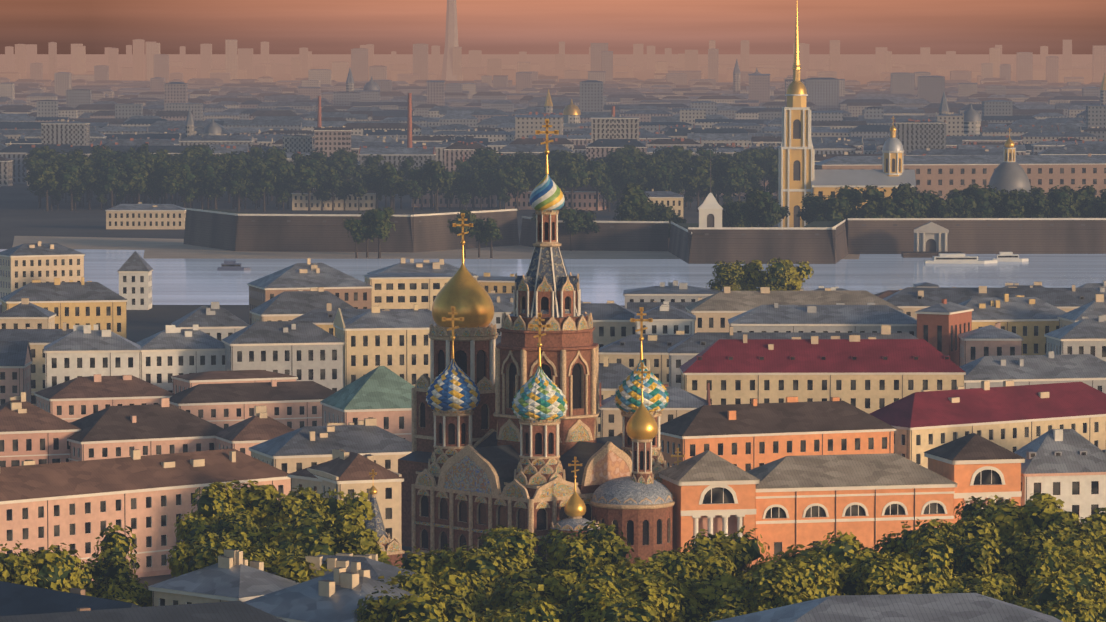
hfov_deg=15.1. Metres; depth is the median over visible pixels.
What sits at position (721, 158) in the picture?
tree
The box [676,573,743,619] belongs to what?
tree
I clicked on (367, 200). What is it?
building
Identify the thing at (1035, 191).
tree
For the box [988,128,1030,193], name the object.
grand ducal vault
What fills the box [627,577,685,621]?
tree
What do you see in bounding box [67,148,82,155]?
tree
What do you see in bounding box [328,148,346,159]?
tree
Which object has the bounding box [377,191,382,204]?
tree
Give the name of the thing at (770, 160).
tree
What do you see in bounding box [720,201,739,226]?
tree
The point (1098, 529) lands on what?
tree
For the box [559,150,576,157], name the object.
tree
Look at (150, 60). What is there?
skyline
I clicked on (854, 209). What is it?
tree
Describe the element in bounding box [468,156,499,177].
tree
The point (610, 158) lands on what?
tree
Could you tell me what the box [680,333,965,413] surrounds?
building
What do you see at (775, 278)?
tree
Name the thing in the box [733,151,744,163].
tree
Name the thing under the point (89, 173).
tree
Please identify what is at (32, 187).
tree
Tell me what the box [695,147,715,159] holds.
tree
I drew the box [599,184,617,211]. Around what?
tree
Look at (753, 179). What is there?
tree
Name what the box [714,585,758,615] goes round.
tree
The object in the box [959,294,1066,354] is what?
building
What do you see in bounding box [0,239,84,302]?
building
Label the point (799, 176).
peter paul cathedral
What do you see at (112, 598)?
tree
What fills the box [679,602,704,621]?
tree
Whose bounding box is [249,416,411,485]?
building
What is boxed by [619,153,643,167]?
tree
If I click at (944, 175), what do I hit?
kronverk arsenal
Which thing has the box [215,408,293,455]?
building
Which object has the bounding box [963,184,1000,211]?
tree
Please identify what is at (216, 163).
tree
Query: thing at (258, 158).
tree
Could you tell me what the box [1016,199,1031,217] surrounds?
tree
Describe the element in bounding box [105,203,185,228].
building
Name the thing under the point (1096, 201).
tree
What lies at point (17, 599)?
dark roof
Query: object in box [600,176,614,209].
tree
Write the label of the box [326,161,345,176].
tree
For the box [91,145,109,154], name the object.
tree
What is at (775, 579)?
tree
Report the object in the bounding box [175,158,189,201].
tree
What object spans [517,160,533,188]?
tree
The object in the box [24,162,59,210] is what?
tree
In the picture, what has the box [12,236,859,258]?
beach sand
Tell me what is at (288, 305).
grey roof
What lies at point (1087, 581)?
tree
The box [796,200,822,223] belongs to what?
tree
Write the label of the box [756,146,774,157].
tree
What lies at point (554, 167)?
tree
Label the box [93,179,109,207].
tree
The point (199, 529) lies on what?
tree
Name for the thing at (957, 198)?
tree
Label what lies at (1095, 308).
cream top
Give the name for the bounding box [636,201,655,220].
tree
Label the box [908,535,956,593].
tree
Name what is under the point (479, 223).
tree
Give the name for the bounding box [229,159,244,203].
tree
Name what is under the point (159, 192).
tree
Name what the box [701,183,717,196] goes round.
tree
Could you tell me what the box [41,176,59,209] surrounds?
tree
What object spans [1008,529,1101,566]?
tree
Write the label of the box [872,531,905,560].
tree
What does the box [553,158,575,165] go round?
tree
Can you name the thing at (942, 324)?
building
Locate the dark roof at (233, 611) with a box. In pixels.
[0,599,286,621]
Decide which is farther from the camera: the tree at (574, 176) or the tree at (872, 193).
the tree at (574, 176)
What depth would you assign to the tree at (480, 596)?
580.11 m
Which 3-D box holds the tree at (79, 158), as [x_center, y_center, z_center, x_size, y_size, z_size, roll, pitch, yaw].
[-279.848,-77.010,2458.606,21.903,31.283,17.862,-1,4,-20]
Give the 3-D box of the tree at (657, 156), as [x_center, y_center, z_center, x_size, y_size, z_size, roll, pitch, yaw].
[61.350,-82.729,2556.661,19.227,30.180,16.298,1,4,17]
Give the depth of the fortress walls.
1908.14 m
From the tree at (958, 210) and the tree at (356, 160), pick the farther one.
the tree at (356, 160)
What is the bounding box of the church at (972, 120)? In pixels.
[939,92,981,135]
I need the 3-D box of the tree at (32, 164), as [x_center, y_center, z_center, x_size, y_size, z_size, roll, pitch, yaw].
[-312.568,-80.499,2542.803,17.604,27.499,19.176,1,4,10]
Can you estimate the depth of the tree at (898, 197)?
1947.55 m
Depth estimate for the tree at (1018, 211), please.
1941.19 m
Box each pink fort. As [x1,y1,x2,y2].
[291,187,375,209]
[412,190,496,206]
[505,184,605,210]
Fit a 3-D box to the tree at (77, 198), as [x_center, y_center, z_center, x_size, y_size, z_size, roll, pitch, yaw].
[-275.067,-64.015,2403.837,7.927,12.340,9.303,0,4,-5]
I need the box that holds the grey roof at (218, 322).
[171,302,248,341]
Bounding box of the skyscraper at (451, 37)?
[441,0,462,80]
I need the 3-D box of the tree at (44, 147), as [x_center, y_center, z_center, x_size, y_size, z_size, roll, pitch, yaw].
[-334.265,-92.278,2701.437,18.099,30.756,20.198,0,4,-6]
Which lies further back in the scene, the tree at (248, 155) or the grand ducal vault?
the tree at (248, 155)
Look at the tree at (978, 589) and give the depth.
573.12 m
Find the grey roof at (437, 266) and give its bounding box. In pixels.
[367,260,477,279]
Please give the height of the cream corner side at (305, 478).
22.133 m
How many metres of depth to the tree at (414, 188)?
2382.29 m
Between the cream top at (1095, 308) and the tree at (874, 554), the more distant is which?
the cream top at (1095, 308)
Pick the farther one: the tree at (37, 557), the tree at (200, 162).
the tree at (200, 162)
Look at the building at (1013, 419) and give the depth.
908.70 m
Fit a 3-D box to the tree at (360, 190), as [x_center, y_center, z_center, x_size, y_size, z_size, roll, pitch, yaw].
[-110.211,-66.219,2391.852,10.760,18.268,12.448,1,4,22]
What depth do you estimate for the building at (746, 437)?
870.54 m
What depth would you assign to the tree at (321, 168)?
2524.43 m
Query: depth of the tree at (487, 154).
2642.29 m
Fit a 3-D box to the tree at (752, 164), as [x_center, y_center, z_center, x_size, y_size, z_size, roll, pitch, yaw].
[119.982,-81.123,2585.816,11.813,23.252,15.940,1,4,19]
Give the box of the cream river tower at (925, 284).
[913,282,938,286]
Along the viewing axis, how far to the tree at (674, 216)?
1975.80 m
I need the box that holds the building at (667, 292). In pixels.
[623,282,719,307]
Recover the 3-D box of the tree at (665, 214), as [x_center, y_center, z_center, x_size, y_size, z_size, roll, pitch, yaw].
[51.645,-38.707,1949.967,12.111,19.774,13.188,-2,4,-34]
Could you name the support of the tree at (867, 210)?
on the ground
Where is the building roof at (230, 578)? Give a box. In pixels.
[148,551,298,605]
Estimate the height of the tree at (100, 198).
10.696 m
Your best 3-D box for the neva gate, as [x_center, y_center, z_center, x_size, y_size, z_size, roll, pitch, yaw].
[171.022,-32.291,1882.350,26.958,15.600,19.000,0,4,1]
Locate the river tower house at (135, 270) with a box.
[118,251,152,309]
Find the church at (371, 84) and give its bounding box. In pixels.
[346,68,390,101]
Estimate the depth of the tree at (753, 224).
1951.98 m
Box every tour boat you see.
[217,260,250,270]
[924,253,996,263]
[992,252,1028,261]
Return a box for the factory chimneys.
[317,93,614,147]
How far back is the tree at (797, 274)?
1344.32 m
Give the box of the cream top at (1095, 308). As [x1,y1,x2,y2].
[1057,295,1105,327]
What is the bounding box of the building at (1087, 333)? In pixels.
[1044,315,1105,361]
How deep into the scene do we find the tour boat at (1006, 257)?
1840.10 m
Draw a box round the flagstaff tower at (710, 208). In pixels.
[698,148,722,226]
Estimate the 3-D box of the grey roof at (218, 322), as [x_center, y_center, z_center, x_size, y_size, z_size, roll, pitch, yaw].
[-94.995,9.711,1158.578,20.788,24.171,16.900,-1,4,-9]
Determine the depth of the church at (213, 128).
3299.24 m
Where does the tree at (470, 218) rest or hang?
on the beach sand
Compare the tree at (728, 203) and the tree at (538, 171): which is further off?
the tree at (538, 171)
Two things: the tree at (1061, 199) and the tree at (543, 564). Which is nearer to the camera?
the tree at (543, 564)
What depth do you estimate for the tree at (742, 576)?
600.75 m
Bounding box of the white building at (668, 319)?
[634,301,695,334]
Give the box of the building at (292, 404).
[165,374,334,429]
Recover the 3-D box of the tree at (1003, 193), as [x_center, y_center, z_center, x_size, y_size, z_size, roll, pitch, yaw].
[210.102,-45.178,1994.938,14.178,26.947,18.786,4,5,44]
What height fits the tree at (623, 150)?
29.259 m
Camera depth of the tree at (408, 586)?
570.11 m
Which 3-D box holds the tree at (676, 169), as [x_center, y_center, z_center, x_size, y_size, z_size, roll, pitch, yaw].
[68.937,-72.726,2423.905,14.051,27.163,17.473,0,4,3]
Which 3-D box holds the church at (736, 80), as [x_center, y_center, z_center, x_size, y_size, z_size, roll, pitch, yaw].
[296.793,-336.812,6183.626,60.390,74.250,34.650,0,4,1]
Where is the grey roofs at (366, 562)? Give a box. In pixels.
[272,543,416,587]
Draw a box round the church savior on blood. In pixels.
[398,119,684,564]
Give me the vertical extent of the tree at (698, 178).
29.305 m
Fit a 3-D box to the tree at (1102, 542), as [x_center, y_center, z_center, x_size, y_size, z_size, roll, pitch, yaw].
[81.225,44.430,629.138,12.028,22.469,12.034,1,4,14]
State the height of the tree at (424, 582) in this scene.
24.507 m
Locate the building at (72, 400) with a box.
[34,369,173,422]
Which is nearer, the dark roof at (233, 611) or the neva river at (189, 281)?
the dark roof at (233, 611)
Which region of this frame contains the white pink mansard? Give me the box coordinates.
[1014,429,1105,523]
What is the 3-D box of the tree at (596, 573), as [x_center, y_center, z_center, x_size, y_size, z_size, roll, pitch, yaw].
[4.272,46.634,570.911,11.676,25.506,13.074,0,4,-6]
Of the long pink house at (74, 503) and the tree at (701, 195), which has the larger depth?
the tree at (701, 195)
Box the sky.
[0,0,1105,53]
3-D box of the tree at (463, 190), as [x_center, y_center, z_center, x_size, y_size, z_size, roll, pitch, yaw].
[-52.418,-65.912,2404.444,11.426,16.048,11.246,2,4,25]
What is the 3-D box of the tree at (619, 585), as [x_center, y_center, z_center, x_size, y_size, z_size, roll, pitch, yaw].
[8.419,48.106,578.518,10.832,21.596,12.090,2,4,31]
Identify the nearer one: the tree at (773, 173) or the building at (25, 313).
the building at (25, 313)
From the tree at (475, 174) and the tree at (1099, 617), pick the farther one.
the tree at (475, 174)
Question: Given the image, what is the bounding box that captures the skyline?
[0,39,1105,84]
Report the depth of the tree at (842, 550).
595.37 m
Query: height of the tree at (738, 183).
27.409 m
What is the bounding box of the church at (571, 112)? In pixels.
[544,89,580,122]
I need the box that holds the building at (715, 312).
[685,290,903,332]
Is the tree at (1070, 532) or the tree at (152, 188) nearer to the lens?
the tree at (1070, 532)
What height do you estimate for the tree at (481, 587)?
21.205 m
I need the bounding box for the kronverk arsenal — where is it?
[814,152,1105,199]
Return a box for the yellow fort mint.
[645,190,683,216]
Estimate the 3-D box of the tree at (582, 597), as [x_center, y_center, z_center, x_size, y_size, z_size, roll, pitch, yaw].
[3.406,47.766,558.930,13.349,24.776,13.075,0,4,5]
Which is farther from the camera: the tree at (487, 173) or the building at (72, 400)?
the tree at (487, 173)
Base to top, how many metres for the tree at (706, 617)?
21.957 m
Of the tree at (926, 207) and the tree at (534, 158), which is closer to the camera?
the tree at (926, 207)
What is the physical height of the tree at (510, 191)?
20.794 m
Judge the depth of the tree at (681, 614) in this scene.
567.55 m
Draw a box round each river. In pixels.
[0,249,1105,304]
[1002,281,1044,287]
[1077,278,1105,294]
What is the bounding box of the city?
[0,65,1101,127]
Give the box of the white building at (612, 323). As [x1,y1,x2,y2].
[581,300,636,347]
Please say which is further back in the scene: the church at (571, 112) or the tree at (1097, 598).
the church at (571, 112)
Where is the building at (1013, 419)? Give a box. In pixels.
[870,382,1105,468]
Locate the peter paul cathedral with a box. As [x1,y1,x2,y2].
[778,3,915,226]
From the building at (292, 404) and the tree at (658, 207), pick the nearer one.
the building at (292, 404)
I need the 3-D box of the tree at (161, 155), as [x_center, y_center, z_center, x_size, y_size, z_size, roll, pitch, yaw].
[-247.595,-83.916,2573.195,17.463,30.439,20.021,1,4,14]
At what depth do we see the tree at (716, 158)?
2689.83 m
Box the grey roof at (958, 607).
[713,593,1062,621]
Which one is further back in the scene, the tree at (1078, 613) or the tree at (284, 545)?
the tree at (284, 545)
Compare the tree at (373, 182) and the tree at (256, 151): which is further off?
the tree at (256, 151)
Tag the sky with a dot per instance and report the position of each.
(319, 26)
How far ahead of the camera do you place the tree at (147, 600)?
606.57 m
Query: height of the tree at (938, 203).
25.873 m
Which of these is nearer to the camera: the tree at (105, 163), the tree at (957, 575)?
the tree at (957, 575)
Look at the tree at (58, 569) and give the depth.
589.62 m
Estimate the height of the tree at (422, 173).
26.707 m
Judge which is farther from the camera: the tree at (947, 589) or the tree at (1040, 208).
the tree at (1040, 208)
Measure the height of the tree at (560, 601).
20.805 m
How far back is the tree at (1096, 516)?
654.86 m
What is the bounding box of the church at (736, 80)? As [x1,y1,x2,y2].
[733,60,773,95]
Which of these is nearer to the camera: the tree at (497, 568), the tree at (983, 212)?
the tree at (497, 568)
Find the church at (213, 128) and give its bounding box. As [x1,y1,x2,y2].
[185,107,221,136]
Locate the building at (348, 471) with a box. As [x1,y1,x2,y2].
[307,449,404,546]
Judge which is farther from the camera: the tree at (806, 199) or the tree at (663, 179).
the tree at (663, 179)
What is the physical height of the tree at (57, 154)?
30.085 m
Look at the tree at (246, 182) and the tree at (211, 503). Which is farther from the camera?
the tree at (246, 182)
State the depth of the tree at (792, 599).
558.55 m
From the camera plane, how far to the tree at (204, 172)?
2400.23 m
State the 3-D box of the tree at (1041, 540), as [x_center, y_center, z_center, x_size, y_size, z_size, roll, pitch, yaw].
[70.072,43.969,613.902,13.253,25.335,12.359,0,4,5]
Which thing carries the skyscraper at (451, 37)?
on the ground
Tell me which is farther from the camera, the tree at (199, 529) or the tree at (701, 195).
the tree at (701, 195)
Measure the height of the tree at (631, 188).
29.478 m
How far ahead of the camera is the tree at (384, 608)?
544.56 m
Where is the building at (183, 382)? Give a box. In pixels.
[171,370,297,393]
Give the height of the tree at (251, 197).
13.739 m
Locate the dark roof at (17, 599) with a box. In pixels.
[0,581,140,615]
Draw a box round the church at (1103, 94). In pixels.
[1100,73,1105,104]
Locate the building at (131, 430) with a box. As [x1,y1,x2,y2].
[67,404,222,461]
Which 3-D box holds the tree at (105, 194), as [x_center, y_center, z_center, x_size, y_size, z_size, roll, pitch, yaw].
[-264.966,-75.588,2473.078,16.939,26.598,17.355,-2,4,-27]
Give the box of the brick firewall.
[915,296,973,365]
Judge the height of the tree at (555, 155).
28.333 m
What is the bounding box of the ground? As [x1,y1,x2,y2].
[0,54,1091,589]
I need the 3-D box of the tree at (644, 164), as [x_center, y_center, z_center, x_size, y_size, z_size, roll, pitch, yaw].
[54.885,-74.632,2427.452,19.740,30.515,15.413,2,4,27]
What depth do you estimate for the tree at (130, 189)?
2416.15 m
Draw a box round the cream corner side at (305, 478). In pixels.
[288,458,336,495]
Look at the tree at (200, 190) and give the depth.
2420.35 m
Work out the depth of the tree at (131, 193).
2436.18 m
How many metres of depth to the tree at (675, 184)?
2401.77 m
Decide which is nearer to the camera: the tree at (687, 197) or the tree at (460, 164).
the tree at (687, 197)
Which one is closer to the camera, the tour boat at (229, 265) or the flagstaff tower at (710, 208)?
the tour boat at (229, 265)
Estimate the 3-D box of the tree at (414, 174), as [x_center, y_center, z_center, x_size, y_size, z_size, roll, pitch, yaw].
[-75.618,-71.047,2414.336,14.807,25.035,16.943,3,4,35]
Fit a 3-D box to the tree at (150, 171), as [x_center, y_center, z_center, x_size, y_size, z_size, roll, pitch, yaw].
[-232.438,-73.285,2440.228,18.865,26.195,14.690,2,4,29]
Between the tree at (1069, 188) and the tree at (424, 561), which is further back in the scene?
the tree at (1069, 188)
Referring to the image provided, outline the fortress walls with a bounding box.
[183,208,1105,263]
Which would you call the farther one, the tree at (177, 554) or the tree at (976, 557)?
the tree at (177, 554)
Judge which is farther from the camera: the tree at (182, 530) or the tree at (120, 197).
the tree at (120, 197)
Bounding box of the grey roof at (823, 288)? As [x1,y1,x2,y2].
[811,283,845,290]
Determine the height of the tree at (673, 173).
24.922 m
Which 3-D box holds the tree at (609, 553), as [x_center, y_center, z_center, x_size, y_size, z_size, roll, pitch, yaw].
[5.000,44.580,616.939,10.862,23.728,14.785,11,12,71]
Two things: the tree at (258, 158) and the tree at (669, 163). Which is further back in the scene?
the tree at (258, 158)
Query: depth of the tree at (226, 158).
2555.80 m
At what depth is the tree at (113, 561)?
610.92 m
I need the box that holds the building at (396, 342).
[333,304,436,387]
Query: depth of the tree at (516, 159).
2442.54 m
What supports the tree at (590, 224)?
on the beach sand
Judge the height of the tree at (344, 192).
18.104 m
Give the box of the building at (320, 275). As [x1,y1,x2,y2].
[247,258,372,324]
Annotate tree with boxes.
[0,541,83,592]
[0,557,20,583]
[23,145,49,161]
[24,147,44,171]
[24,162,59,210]
[24,551,78,591]
[25,157,46,201]
[26,169,44,207]
[34,157,61,205]
[41,148,55,161]
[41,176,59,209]
[44,152,57,195]
[47,157,71,204]
[48,150,70,198]
[56,162,89,210]
[59,150,82,160]
[60,161,86,185]
[61,154,92,206]
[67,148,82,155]
[67,174,82,208]
[68,560,96,593]
[69,189,82,210]
[77,164,101,209]
[78,592,126,601]
[80,175,89,207]
[81,154,94,201]
[84,522,147,598]
[88,576,144,605]
[89,153,106,160]
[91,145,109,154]
[91,155,113,166]
[92,163,106,205]
[93,157,117,206]
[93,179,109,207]
[95,164,129,207]
[96,192,107,209]
[97,148,118,156]
[103,597,140,605]
[107,152,122,194]
[113,150,133,162]
[115,155,137,203]
[115,189,128,203]
[116,159,150,203]
[122,167,147,203]
[122,169,148,203]
[129,143,149,158]
[129,189,135,203]
[133,585,152,606]
[134,152,153,199]
[142,160,153,202]
[144,151,167,199]
[144,175,159,203]
[146,164,158,203]
[147,157,175,203]
[155,149,170,154]
[158,188,165,203]
[159,173,180,203]
[163,154,171,195]
[165,531,251,576]
[166,161,199,207]
[169,512,221,561]
[173,144,201,159]
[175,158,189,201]
[177,149,193,159]
[177,544,241,573]
[179,190,188,207]
[184,157,196,167]
[184,187,198,207]
[184,517,216,545]
[191,151,203,158]
[191,160,207,200]
[191,162,222,208]
[191,485,237,524]
[194,179,203,208]
[197,153,214,197]
[197,480,279,525]
[199,144,215,155]
[201,176,227,208]
[208,157,224,198]
[208,511,261,541]
[211,152,231,200]
[214,538,279,570]
[216,177,225,208]
[218,162,247,208]
[223,560,279,575]
[226,171,251,211]
[228,168,252,207]
[229,151,252,168]
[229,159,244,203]
[233,151,253,161]
[242,528,266,548]
[245,156,272,202]
[246,160,266,203]
[248,166,277,211]
[248,192,262,209]
[250,146,265,158]
[252,176,267,206]
[253,484,322,528]
[256,161,286,206]
[258,522,296,544]
[259,521,329,551]
[262,146,286,158]
[263,151,286,200]
[268,177,290,209]
[270,158,294,206]
[270,526,321,555]
[274,161,298,208]
[274,551,332,582]
[276,190,289,210]
[280,512,380,552]
[288,491,318,512]
[288,499,326,526]
[291,152,308,169]
[293,528,391,564]
[297,165,323,210]
[299,156,322,176]
[306,153,332,168]
[310,150,326,158]
[313,188,331,210]
[313,489,375,526]
[315,164,326,178]
[318,167,339,184]
[321,168,343,210]
[321,512,335,530]
[326,152,343,162]
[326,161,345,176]
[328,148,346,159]
[331,155,355,179]
[334,180,353,210]
[337,153,361,181]
[338,153,358,163]
[341,150,358,165]
[343,217,367,257]
[351,180,367,210]
[351,583,443,621]
[353,164,367,180]
[356,171,365,182]
[359,208,375,257]
[360,154,383,169]
[360,165,374,172]
[364,207,395,257]
[365,168,385,208]
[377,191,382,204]
[379,161,401,206]
[380,570,463,600]
[381,170,404,208]
[382,174,404,210]
[392,591,447,621]
[393,544,460,574]
[396,587,477,621]
[397,157,414,194]
[398,177,408,208]
[398,562,477,610]
[401,178,422,211]
[408,167,429,209]
[418,165,450,210]
[419,160,455,211]
[422,159,434,208]
[433,542,527,592]
[443,185,456,208]
[447,209,480,257]
[452,171,467,208]
[453,159,470,172]
[454,183,471,209]
[458,570,494,605]
[462,591,495,616]
[463,167,471,177]
[466,155,478,169]
[466,170,480,209]
[467,613,510,621]
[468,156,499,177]
[470,156,496,172]
[470,176,490,210]
[470,216,486,257]
[472,147,493,157]
[473,147,496,166]
[473,166,497,207]
[475,602,539,621]
[476,524,539,557]
[480,217,502,257]
[486,525,535,577]
[488,167,507,209]
[489,575,567,613]
[493,614,524,621]
[494,567,578,604]
[496,186,511,209]
[499,155,513,162]
[501,164,530,211]
[506,156,531,166]
[506,176,525,208]
[511,597,562,621]
[512,153,531,160]
[514,151,526,156]
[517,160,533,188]
[522,553,548,580]
[526,554,559,573]
[527,154,545,165]
[528,161,560,187]
[531,213,559,225]
[538,529,585,558]
[541,149,558,160]
[542,151,560,161]
[547,534,633,575]
[548,161,564,184]
[548,578,615,621]
[552,561,620,608]
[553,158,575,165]
[554,599,572,613]
[555,160,590,208]
[558,206,584,250]
[558,548,594,578]
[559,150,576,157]
[559,152,586,170]
[570,152,587,166]
[572,588,663,621]
[576,520,627,562]
[577,209,600,233]
[585,158,613,210]
[585,576,669,621]
[590,557,660,589]
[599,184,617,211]
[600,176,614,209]
[601,161,619,207]
[603,154,624,164]
[604,150,623,161]
[605,596,660,621]
[609,147,627,156]
[613,201,639,220]
[614,191,644,219]
[615,581,627,594]
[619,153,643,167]
[619,158,643,182]
[622,144,640,156]
[622,182,648,197]
[622,569,703,614]
[623,191,656,210]
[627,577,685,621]
[636,157,655,186]
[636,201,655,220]
[644,180,657,190]
[645,163,675,190]
[645,547,735,575]
[647,152,663,161]
[651,209,658,219]
[652,147,670,154]
[652,203,664,216]
[654,167,681,190]
[654,207,672,226]
[655,158,677,166]
[656,206,679,219]
[656,550,732,586]
[664,145,692,165]
[664,148,671,154]
[664,154,681,163]
[665,605,685,620]
[667,178,679,193]
[668,163,683,192]
[670,217,683,222]
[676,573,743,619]
[678,159,692,206]
[678,161,713,211]
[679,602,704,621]
[684,191,693,209]
[684,526,769,576]
[691,155,711,199]
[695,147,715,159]
[696,188,705,199]
[697,608,741,621]
[698,578,761,620]
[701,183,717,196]
[704,155,727,176]
[706,261,744,290]
[707,161,724,203]
[708,604,772,621]
[711,159,744,204]
[712,154,724,160]
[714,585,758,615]
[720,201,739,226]
[722,200,741,226]
[724,164,753,200]
[731,208,752,226]
[732,260,766,290]
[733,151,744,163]
[735,568,758,586]
[738,154,760,166]
[738,200,755,221]
[742,149,765,178]
[742,162,755,193]
[743,571,761,589]
[743,587,818,612]
[744,171,765,192]
[744,188,781,226]
[747,166,764,183]
[747,551,791,579]
[749,220,758,226]
[749,560,814,609]
[752,198,789,226]
[752,257,791,290]
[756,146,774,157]
[757,154,777,182]
[765,550,848,598]
[767,164,777,201]
[780,260,813,290]
[781,536,860,563]
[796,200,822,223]
[801,193,824,208]
[807,199,827,217]
[812,194,851,221]
[821,530,870,577]
[822,547,876,555]
[833,185,864,205]
[836,571,865,594]
[837,197,854,217]
[841,547,921,594]
[841,565,857,591]
[842,210,853,220]
[850,203,857,215]
[854,200,882,217]
[861,184,885,211]
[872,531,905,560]
[879,197,907,217]
[889,191,915,209]
[889,519,964,560]
[891,183,919,196]
[897,189,933,214]
[899,195,928,217]
[900,545,934,564]
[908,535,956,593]
[908,582,983,594]
[910,518,1003,575]
[917,190,938,203]
[926,193,955,217]
[930,208,956,217]
[933,533,999,580]
[940,571,967,588]
[943,576,1004,601]
[944,192,965,208]
[949,183,978,208]
[952,205,974,217]
[952,508,1001,543]
[954,495,1022,524]
[954,581,1003,600]
[958,567,1023,603]
[959,214,975,217]
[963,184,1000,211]
[964,586,996,598]
[972,205,995,217]
[988,189,1008,212]
[989,493,1064,549]
[990,544,1049,603]
[991,189,1021,217]
[1004,523,1067,551]
[1006,205,1024,217]
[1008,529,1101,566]
[1011,595,1037,605]
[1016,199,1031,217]
[1017,191,1032,199]
[1021,577,1048,601]
[1022,546,1091,595]
[1023,194,1053,217]
[1025,598,1101,621]
[1028,588,1042,605]
[1029,187,1047,202]
[1032,578,1078,610]
[1037,568,1105,613]
[1047,188,1080,217]
[1048,185,1070,192]
[1048,511,1105,539]
[1054,528,1105,540]
[1055,185,1097,217]
[1061,548,1105,591]
[1064,565,1105,597]
[1070,531,1105,560]
[1080,513,1105,526]
[1084,591,1105,608]
[1086,525,1105,536]
[1089,195,1099,216]
[1092,197,1101,217]
[1092,507,1105,515]
[1093,189,1105,217]
[1094,604,1105,621]
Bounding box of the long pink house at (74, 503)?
[0,448,290,580]
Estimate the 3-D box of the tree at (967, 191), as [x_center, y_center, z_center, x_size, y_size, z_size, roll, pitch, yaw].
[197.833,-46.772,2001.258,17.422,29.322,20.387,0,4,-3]
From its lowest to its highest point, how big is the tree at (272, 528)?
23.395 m
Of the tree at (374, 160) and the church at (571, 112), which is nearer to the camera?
the tree at (374, 160)
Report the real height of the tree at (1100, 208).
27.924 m
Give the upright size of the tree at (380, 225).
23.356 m
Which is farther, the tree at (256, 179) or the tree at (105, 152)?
the tree at (105, 152)
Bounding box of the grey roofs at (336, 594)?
[244,560,418,621]
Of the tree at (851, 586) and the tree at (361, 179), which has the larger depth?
the tree at (361, 179)
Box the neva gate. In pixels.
[901,221,962,257]
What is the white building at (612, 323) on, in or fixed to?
on the ground
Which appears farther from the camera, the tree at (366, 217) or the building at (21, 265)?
the tree at (366, 217)
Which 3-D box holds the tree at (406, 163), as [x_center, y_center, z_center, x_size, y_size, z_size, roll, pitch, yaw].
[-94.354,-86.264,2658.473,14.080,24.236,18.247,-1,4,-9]
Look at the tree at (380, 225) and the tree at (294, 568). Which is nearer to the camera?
the tree at (294, 568)
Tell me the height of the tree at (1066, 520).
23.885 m
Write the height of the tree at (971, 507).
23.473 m
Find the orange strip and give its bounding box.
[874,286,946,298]
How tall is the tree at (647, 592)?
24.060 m
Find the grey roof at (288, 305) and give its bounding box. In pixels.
[250,290,355,323]
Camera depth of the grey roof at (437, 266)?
1370.85 m
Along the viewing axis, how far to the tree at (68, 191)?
2430.37 m
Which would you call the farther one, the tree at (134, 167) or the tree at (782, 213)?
the tree at (134, 167)
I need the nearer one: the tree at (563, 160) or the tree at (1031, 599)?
the tree at (1031, 599)
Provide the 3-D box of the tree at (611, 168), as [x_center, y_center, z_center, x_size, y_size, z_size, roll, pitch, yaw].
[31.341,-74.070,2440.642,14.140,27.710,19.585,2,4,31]
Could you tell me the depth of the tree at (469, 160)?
2674.20 m
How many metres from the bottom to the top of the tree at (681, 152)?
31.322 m
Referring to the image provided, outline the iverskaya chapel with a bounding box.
[364,469,404,566]
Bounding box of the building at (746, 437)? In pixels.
[660,401,896,470]
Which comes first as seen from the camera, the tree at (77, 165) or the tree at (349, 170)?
the tree at (77, 165)
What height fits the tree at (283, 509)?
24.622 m
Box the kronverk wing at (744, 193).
[679,168,776,196]
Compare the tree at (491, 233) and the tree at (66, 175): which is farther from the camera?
the tree at (66, 175)
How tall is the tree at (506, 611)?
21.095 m
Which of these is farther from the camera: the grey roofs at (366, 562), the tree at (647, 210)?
the tree at (647, 210)
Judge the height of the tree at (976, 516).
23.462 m
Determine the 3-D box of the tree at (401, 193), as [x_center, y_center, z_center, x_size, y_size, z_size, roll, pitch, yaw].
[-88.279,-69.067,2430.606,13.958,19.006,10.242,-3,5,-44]

